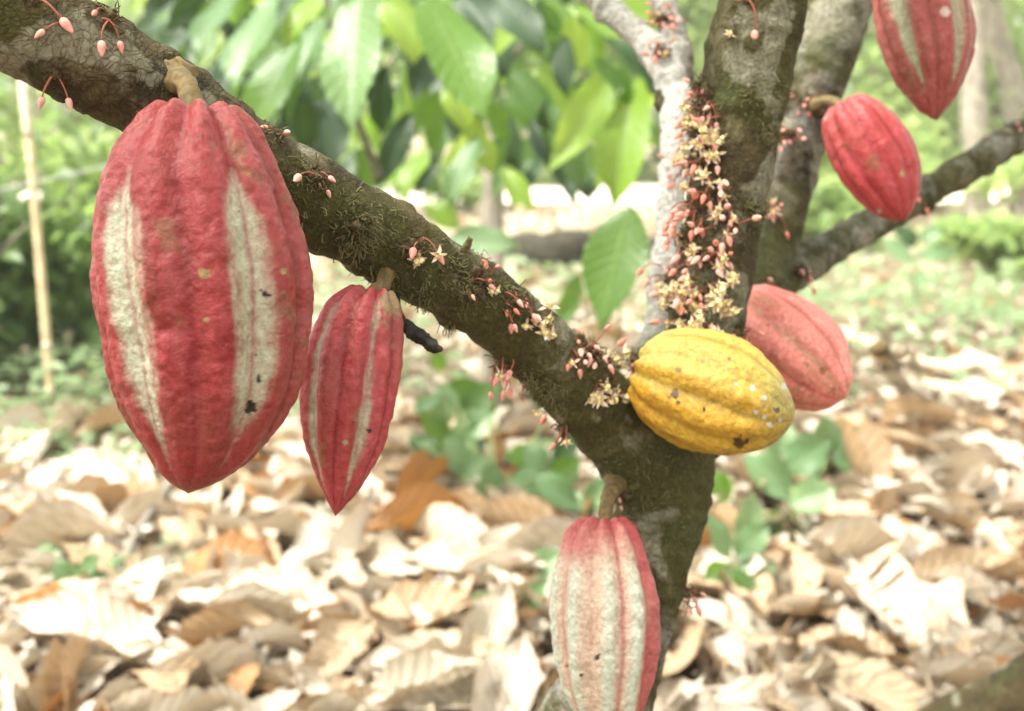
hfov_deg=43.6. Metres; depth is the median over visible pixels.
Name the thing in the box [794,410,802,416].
fallen leaf
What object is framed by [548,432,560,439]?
fallen leaf
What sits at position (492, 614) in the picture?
fallen leaf
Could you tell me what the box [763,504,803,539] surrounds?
fallen leaf
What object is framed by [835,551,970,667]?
fallen leaf
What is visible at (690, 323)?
flower cluster
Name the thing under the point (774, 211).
flower cluster
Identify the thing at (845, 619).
fallen leaf
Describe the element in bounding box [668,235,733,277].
flower cluster
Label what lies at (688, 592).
flower cluster
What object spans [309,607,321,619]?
fallen leaf
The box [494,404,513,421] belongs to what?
fallen leaf
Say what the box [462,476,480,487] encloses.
fallen leaf
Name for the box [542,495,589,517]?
fallen leaf
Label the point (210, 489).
fallen leaf
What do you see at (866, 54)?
tree
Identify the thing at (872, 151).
cacao pod
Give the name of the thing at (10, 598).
fallen leaf
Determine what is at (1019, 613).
fallen leaf
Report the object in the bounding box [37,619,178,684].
fallen leaf
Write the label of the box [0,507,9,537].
fallen leaf
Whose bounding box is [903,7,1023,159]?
tree
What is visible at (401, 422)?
fallen leaf
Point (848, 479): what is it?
fallen leaf
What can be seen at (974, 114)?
tree
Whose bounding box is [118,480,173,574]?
twig
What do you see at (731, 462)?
fallen leaf
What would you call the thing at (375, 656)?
fallen leaf
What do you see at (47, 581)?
fallen leaf
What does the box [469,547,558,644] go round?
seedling
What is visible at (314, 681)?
fallen leaf
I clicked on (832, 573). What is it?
fallen leaf
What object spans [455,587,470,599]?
fallen leaf
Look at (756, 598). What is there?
fallen leaf
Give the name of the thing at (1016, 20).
sky
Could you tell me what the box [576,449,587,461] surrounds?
fallen leaf
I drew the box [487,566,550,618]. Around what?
fallen leaf
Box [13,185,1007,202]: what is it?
path
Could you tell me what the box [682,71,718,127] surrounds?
flower cluster
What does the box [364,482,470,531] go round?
fallen leaf
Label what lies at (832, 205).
bush
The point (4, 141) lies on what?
bush
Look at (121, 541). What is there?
fallen leaf
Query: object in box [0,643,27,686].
fallen leaf
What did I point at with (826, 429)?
seedling
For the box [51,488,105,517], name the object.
fallen leaf
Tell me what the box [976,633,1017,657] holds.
fallen leaf
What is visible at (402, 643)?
fallen leaf
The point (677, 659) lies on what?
fallen leaf
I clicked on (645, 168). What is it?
tree
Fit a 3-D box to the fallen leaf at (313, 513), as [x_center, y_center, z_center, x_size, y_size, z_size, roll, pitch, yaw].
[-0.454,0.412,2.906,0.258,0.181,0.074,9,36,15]
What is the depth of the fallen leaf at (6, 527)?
2.86 m
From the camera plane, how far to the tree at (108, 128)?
25.54 m
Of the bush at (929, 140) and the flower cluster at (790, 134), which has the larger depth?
the bush at (929, 140)
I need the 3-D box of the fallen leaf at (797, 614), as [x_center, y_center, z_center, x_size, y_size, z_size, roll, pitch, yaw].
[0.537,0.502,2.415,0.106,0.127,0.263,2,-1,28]
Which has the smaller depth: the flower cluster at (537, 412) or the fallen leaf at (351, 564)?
the flower cluster at (537, 412)
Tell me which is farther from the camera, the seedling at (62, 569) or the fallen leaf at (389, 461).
the fallen leaf at (389, 461)
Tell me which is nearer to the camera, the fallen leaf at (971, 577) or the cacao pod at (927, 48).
the cacao pod at (927, 48)
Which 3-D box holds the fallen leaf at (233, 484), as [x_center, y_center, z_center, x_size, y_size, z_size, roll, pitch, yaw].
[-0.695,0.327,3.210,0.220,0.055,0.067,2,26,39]
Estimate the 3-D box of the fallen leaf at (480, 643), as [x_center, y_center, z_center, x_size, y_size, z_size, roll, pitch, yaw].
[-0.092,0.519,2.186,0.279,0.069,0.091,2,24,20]
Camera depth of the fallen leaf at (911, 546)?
2.63 m
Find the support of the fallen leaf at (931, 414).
on the ground at (714, 628)
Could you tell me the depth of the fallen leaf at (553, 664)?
2.22 m
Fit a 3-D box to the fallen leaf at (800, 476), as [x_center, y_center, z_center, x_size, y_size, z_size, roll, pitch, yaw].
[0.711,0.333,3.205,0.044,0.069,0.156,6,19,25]
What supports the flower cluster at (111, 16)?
attached to the cacao tree at (354, 226)
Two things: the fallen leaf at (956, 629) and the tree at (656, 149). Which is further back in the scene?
the tree at (656, 149)
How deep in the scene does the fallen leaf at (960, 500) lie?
3.00 m
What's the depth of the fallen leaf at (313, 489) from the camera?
3.06 m
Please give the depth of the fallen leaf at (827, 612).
2.35 m
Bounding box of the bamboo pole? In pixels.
[18,80,55,408]
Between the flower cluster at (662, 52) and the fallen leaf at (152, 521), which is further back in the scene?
the fallen leaf at (152, 521)
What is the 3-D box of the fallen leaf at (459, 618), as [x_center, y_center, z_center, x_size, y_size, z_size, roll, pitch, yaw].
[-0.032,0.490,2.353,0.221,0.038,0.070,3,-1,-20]
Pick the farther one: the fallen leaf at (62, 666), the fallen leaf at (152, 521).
the fallen leaf at (152, 521)
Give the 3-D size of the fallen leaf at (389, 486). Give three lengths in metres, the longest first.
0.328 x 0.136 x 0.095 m
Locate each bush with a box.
[0,73,100,182]
[0,78,121,252]
[0,116,101,376]
[0,152,101,393]
[15,124,122,197]
[17,184,92,373]
[46,144,107,208]
[65,129,350,184]
[341,130,445,200]
[414,139,506,211]
[803,175,908,252]
[819,86,946,185]
[825,113,964,199]
[897,206,1023,282]
[939,89,1023,202]
[951,154,1023,203]
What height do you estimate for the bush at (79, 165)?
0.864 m
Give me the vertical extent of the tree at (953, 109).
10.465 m
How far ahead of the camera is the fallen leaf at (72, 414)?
3.83 m
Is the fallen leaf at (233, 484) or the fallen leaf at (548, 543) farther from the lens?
the fallen leaf at (233, 484)
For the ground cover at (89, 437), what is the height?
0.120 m
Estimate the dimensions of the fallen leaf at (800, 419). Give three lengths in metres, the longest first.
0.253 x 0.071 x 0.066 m
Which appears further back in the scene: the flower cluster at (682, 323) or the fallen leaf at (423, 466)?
the fallen leaf at (423, 466)
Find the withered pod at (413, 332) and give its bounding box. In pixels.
[395,293,442,353]
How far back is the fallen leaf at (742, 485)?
3.31 m
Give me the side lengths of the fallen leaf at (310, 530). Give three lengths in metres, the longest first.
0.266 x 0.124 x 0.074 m
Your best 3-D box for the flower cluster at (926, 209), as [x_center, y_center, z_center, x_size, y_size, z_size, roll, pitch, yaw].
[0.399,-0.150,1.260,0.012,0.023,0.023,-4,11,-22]
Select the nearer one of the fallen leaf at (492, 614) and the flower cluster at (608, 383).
the flower cluster at (608, 383)
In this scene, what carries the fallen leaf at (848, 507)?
on the ground at (714, 628)
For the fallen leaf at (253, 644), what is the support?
on the ground at (714, 628)
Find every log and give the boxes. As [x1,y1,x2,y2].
[504,229,654,269]
[917,652,1023,710]
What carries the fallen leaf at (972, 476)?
on the ground at (714, 628)
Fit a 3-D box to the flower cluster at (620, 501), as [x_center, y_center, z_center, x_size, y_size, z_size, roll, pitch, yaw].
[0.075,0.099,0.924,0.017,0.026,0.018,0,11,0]
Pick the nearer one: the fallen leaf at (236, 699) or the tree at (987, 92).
the fallen leaf at (236, 699)
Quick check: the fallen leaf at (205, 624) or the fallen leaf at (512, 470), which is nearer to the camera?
the fallen leaf at (205, 624)
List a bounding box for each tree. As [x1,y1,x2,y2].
[0,0,114,137]
[0,0,132,180]
[0,0,140,160]
[0,0,1023,710]
[2,0,304,143]
[127,0,692,407]
[141,13,323,71]
[206,0,432,161]
[310,27,584,165]
[363,0,612,163]
[378,46,614,138]
[452,0,716,186]
[527,4,711,160]
[609,0,884,176]
[828,8,1016,164]
[831,0,1023,171]
[850,6,1023,151]
[851,0,1023,177]
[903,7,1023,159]
[960,0,992,216]
[984,0,1023,212]
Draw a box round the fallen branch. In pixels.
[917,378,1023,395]
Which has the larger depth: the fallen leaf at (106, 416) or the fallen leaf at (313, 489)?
the fallen leaf at (106, 416)
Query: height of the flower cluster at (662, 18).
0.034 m
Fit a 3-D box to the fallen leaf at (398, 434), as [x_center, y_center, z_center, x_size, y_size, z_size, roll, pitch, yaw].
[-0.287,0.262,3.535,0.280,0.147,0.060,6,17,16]
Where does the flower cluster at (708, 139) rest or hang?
attached to the cacao tree at (354, 226)
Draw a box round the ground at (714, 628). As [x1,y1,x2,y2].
[0,120,1023,701]
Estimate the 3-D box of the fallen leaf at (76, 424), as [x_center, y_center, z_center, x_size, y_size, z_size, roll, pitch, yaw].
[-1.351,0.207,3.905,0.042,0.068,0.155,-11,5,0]
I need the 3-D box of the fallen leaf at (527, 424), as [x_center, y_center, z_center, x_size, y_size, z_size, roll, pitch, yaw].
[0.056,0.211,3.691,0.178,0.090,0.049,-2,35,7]
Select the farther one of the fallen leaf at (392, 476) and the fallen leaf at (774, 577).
the fallen leaf at (392, 476)
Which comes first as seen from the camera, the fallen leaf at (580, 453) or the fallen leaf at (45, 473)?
the fallen leaf at (45, 473)
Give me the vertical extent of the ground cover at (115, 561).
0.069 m
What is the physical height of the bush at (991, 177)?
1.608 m
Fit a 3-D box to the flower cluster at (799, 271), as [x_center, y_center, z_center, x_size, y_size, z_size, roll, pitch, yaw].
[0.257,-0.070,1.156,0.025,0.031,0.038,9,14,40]
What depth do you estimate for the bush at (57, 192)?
4.46 m
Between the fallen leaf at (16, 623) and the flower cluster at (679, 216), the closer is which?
the flower cluster at (679, 216)
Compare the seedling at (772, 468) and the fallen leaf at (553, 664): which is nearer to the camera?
the fallen leaf at (553, 664)
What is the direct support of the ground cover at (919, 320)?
on the ground at (714, 628)
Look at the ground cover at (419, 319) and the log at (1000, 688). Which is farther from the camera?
the ground cover at (419, 319)
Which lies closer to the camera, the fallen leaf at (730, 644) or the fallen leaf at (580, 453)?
the fallen leaf at (730, 644)
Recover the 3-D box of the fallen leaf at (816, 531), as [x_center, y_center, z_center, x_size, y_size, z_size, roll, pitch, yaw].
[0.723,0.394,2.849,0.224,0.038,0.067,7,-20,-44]
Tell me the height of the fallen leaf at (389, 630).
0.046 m
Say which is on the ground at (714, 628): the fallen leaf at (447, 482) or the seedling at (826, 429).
the fallen leaf at (447, 482)
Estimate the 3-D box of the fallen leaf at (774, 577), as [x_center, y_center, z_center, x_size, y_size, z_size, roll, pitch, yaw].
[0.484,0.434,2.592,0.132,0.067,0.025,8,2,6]
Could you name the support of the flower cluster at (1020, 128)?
attached to the cacao tree at (354, 226)
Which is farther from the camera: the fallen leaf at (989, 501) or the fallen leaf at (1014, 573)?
the fallen leaf at (989, 501)
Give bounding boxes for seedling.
[51,553,111,582]
[408,352,603,512]
[412,382,500,488]
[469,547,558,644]
[504,433,584,511]
[703,491,777,600]
[712,426,834,544]
[794,415,859,478]
[879,225,958,297]
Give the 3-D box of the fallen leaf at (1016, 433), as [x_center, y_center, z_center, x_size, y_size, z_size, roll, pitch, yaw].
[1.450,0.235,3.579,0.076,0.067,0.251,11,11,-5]
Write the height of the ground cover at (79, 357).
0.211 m
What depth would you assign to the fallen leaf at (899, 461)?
3.36 m
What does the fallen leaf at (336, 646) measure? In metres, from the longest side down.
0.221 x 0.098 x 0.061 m
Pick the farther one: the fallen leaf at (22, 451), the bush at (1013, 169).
the bush at (1013, 169)
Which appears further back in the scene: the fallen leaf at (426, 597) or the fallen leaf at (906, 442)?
the fallen leaf at (906, 442)
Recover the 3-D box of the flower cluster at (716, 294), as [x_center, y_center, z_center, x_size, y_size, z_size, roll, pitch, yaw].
[0.138,-0.044,0.903,0.047,0.039,0.037,-5,12,-25]
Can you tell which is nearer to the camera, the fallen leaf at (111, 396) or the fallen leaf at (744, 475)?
the fallen leaf at (744, 475)
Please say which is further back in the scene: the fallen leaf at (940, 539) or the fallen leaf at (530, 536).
the fallen leaf at (940, 539)
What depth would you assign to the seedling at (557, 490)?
3.13 m
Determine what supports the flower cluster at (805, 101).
attached to the cacao tree at (354, 226)
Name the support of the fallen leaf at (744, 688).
on the ground at (714, 628)
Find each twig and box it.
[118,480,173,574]
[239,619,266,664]
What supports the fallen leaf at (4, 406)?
on the ground at (714, 628)
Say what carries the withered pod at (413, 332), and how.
hanging from the cacao tree at (354, 226)
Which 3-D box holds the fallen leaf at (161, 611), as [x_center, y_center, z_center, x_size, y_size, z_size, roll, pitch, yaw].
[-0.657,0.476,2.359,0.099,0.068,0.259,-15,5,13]
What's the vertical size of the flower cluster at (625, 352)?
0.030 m
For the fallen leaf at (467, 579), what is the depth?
2.56 m
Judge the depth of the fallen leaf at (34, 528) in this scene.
2.73 m
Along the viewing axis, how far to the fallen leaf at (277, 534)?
2.85 m
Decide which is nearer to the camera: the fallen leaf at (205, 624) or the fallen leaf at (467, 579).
the fallen leaf at (205, 624)
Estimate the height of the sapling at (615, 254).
0.823 m
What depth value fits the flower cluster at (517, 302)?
0.81 m
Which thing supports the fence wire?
attached to the bamboo pole
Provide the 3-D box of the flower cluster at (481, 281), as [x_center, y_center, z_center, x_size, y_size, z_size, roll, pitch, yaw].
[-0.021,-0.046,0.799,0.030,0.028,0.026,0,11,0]
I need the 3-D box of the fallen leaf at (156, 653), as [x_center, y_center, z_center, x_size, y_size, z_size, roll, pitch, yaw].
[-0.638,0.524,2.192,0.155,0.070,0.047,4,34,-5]
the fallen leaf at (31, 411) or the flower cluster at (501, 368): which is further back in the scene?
the fallen leaf at (31, 411)
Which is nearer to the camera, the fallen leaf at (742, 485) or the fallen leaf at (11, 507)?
the fallen leaf at (11, 507)
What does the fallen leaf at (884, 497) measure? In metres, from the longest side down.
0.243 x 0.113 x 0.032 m
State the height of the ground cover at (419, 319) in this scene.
0.227 m
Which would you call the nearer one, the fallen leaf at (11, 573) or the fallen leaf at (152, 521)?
the fallen leaf at (11, 573)
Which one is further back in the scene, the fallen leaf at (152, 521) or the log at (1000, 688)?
the fallen leaf at (152, 521)
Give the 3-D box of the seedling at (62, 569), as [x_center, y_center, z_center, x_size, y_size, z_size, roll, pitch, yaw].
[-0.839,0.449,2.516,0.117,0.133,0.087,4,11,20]
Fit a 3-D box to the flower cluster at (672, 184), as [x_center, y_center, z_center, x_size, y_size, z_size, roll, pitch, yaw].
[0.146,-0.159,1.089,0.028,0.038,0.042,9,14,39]
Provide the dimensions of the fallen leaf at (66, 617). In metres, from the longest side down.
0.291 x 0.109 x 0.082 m
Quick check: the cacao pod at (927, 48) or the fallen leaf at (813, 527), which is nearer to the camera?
the cacao pod at (927, 48)
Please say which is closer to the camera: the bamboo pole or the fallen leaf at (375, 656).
the fallen leaf at (375, 656)
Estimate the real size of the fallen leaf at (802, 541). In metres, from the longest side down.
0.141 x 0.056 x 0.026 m
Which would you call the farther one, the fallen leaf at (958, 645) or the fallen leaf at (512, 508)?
the fallen leaf at (512, 508)
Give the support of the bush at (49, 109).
on the ground at (714, 628)
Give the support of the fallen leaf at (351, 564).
on the ground at (714, 628)
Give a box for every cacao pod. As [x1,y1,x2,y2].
[89,56,313,492]
[299,267,403,515]
[548,474,660,710]
[627,328,794,455]
[744,284,852,410]
[807,94,921,221]
[871,0,976,119]
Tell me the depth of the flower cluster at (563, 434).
0.89 m
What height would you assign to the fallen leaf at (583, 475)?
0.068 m
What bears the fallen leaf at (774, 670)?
on the ground at (714, 628)
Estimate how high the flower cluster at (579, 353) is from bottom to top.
0.054 m
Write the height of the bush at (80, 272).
0.750 m
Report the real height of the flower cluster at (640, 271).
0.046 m
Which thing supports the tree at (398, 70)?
on the ground at (714, 628)
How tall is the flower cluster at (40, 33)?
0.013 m
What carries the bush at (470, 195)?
on the ground at (714, 628)
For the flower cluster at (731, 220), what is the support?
attached to the cacao tree at (354, 226)
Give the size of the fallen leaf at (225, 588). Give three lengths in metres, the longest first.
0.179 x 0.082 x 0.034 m
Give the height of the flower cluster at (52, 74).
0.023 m
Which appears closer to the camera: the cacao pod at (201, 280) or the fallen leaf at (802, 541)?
the cacao pod at (201, 280)
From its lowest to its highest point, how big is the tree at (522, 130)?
7.440 m
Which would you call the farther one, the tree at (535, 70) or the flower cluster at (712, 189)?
the tree at (535, 70)
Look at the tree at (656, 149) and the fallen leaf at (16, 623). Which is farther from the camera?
the tree at (656, 149)
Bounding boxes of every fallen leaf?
[0,394,16,413]
[0,402,76,450]
[0,429,49,465]
[0,495,33,515]
[0,499,128,550]
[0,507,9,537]
[0,514,20,535]
[0,567,23,577]
[0,569,87,619]
[0,588,167,654]
[0,620,60,639]
[0,626,36,648]
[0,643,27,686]
[0,669,14,710]
[15,421,65,447]
[15,449,149,485]
[24,462,58,500]
[32,578,130,600]
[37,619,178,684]
[38,637,88,710]
[43,577,53,584]
[45,403,102,424]
[50,534,138,577]
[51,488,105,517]
[66,461,147,483]
[70,686,143,710]
[72,421,80,430]
[73,444,107,455]
[75,403,124,436]
[81,535,148,549]
[82,454,109,465]
[94,449,144,483]
[97,578,115,587]
[101,519,119,547]
[108,394,115,403]
[109,497,159,539]
[110,487,178,525]
[113,637,178,666]
[126,468,157,495]
[131,548,188,578]
[131,655,200,692]
[136,587,185,624]
[138,542,157,553]
[140,587,231,607]
[144,638,268,690]
[162,570,223,621]
[176,600,273,650]
[181,530,276,573]
[188,492,210,510]
[203,684,250,710]
[205,469,239,494]
[205,545,236,588]
[208,525,231,540]
[211,482,242,514]
[212,563,344,614]
[220,470,264,494]
[223,582,254,627]
[225,661,258,694]
[238,508,271,521]
[245,468,291,494]
[263,529,286,542]
[266,457,303,469]
[267,472,325,500]
[270,416,298,453]
[271,503,342,543]
[273,417,302,437]
[276,542,304,569]
[277,662,330,695]
[281,500,314,506]
[284,531,333,566]
[295,509,337,545]
[300,617,374,686]
[302,630,370,673]
[307,556,359,593]
[308,688,368,710]
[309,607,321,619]
[322,502,410,567]
[328,672,368,690]
[330,567,365,592]
[353,532,425,574]
[354,632,487,685]
[360,579,487,651]
[361,649,483,705]
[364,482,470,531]
[366,638,429,666]
[366,683,470,710]
[367,479,395,505]
[370,457,409,479]
[372,452,411,471]
[375,611,424,640]
[382,629,500,657]
[386,423,424,453]
[389,415,419,427]
[392,410,430,426]
[394,449,450,496]
[403,403,456,428]
[406,531,487,585]
[413,503,487,553]
[432,474,462,489]
[438,578,460,587]
[438,613,466,622]
[448,569,474,591]
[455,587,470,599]
[458,578,516,653]
[461,593,547,614]
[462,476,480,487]
[471,632,543,710]
[474,493,554,526]
[480,425,554,443]
[485,435,532,469]
[485,438,551,461]
[485,483,525,500]
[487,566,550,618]
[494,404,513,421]
[496,515,572,552]
[496,573,529,586]
[498,463,519,480]
[500,679,550,710]
[506,412,558,436]
[539,662,661,702]
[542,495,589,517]
[542,655,556,670]
[544,525,565,549]
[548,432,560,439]
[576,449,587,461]
[576,462,599,479]
[580,455,591,463]
[594,506,615,517]
[655,675,715,710]
[662,616,703,674]
[686,598,760,649]
[687,571,724,590]
[696,533,791,552]
[697,514,729,549]
[698,545,713,554]
[701,628,746,685]
[706,673,831,710]
[711,503,738,532]
[718,454,745,471]
[718,571,773,621]
[726,558,778,582]
[734,455,784,490]
[735,454,765,488]
[748,607,777,657]
[751,617,828,660]
[762,535,822,597]
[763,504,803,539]
[764,591,828,622]
[771,616,808,674]
[775,639,828,689]
[785,475,806,501]
[792,411,835,425]
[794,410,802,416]
[794,531,811,546]
[797,604,842,622]
[798,625,918,669]
[800,500,898,517]
[803,515,838,537]
[805,513,898,561]
[805,653,928,707]
[811,520,830,530]
[813,527,821,534]
[819,562,859,599]
[822,464,843,483]
[829,472,874,488]
[831,605,864,653]
[834,416,892,491]
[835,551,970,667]
[836,412,865,424]
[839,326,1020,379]
[845,684,918,710]
[848,530,931,620]
[853,475,978,505]
[868,485,903,518]
[869,572,929,634]
[870,683,960,710]
[877,519,947,545]
[878,396,967,427]
[880,428,942,453]
[892,401,968,427]
[892,467,925,479]
[893,452,925,477]
[900,456,946,485]
[910,545,1023,584]
[913,490,992,530]
[919,462,969,475]
[919,564,997,609]
[922,445,1012,486]
[926,542,985,551]
[927,619,998,662]
[932,408,966,455]
[939,633,975,656]
[958,459,996,500]
[964,430,1023,472]
[965,416,987,426]
[969,632,1023,657]
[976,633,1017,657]
[977,497,1023,505]
[986,533,1023,552]
[999,573,1023,592]
[1001,603,1023,640]
[1004,522,1023,533]
[1006,572,1017,575]
[1008,424,1023,442]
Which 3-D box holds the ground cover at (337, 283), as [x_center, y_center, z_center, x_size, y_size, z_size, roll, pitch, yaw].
[-0.824,-0.333,6.566,5.801,0.190,4.950,-8,13,-36]
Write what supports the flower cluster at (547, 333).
attached to the cacao tree at (354, 226)
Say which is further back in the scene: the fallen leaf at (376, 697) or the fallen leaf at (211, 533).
the fallen leaf at (211, 533)
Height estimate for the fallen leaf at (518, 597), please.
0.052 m
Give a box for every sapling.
[422,200,519,406]
[555,205,648,365]
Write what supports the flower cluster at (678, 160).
attached to the cacao tree at (354, 226)
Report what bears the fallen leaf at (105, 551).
on the ground at (714, 628)
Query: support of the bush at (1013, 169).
on the ground at (714, 628)
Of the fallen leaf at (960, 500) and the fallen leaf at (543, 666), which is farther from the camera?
the fallen leaf at (960, 500)
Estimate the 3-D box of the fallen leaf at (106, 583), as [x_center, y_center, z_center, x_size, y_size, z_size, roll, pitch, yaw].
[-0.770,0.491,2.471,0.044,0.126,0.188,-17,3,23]
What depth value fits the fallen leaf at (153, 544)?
2.79 m
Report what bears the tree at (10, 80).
on the ground at (714, 628)
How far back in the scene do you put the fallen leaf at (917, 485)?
3.10 m
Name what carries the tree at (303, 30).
on the ground at (714, 628)
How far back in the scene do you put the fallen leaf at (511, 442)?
3.53 m
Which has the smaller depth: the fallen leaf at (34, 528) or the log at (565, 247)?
the fallen leaf at (34, 528)
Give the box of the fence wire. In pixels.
[0,83,397,189]
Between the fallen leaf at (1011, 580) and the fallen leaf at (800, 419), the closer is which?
the fallen leaf at (1011, 580)
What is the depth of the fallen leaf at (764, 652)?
2.35 m
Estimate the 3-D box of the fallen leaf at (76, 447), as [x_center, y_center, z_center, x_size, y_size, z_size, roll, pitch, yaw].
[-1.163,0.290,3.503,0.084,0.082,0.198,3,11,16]
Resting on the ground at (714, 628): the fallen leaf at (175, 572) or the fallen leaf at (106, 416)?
the fallen leaf at (175, 572)
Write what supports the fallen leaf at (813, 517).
on the ground at (714, 628)
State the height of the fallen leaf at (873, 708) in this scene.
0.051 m
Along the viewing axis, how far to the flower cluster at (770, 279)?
1.07 m
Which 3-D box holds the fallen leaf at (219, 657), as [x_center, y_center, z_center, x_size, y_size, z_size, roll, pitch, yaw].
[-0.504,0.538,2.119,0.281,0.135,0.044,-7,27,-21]
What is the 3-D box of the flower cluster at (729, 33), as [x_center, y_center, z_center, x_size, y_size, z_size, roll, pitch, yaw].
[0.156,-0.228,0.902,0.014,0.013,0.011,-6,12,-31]
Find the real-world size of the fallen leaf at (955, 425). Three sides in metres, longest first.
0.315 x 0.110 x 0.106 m
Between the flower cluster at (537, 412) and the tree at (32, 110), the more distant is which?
the tree at (32, 110)
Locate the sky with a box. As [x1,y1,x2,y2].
[1,0,1019,119]
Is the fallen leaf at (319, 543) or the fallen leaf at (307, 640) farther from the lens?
the fallen leaf at (319, 543)
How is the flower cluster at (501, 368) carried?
attached to the cacao tree at (354, 226)
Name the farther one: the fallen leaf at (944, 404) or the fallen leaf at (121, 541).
the fallen leaf at (944, 404)
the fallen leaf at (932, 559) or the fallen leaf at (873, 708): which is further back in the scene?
the fallen leaf at (932, 559)
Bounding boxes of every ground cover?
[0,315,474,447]
[0,389,500,490]
[0,532,195,582]
[30,253,648,358]
[317,217,1008,357]
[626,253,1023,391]
[841,328,1009,430]
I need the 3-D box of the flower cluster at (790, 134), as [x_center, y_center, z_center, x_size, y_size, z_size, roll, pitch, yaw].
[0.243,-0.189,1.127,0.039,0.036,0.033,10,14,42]
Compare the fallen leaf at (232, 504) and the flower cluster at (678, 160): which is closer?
the flower cluster at (678, 160)
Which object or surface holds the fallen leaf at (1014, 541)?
on the ground at (714, 628)
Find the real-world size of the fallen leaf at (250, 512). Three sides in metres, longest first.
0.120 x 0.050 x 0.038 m
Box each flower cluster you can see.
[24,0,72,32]
[34,12,74,37]
[38,65,72,109]
[90,0,125,56]
[260,125,290,141]
[293,159,335,197]
[388,226,445,267]
[466,259,501,305]
[483,354,524,401]
[502,287,541,333]
[521,299,559,340]
[531,396,547,424]
[549,422,572,450]
[566,325,613,378]
[584,367,630,408]
[601,337,630,369]
[616,495,625,510]
[624,346,639,377]
[636,259,677,291]
[642,35,675,63]
[645,2,680,28]
[648,270,701,313]
[649,312,704,328]
[656,154,690,188]
[660,221,700,264]
[662,192,710,241]
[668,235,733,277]
[668,270,742,318]
[670,144,720,180]
[673,96,720,138]
[674,118,727,160]
[678,169,739,228]
[679,584,706,616]
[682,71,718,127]
[684,314,723,331]
[697,203,761,253]
[724,22,737,36]
[732,319,764,343]
[736,0,758,38]
[767,196,788,239]
[768,277,783,288]
[779,123,806,152]
[790,86,816,117]
[790,261,815,294]
[917,193,928,215]
[1016,122,1023,131]
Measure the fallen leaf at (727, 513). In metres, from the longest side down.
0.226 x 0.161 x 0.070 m
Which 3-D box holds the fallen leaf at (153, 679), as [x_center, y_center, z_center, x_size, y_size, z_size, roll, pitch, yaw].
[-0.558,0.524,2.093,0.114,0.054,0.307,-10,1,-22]
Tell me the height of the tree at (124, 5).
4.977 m
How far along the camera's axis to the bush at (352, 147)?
12.24 m
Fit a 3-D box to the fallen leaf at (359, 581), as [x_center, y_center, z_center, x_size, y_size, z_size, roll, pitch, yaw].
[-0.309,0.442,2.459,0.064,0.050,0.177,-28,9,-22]
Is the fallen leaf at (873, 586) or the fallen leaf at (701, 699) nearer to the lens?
the fallen leaf at (701, 699)
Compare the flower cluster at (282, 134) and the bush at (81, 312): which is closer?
the flower cluster at (282, 134)
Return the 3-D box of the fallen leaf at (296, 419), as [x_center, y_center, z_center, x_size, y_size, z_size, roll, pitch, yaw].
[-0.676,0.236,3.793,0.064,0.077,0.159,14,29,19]
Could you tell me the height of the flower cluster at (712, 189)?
0.042 m
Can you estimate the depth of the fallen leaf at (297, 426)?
3.72 m
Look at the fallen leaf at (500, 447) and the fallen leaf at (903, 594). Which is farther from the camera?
the fallen leaf at (500, 447)
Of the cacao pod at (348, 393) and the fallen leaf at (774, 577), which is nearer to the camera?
the cacao pod at (348, 393)

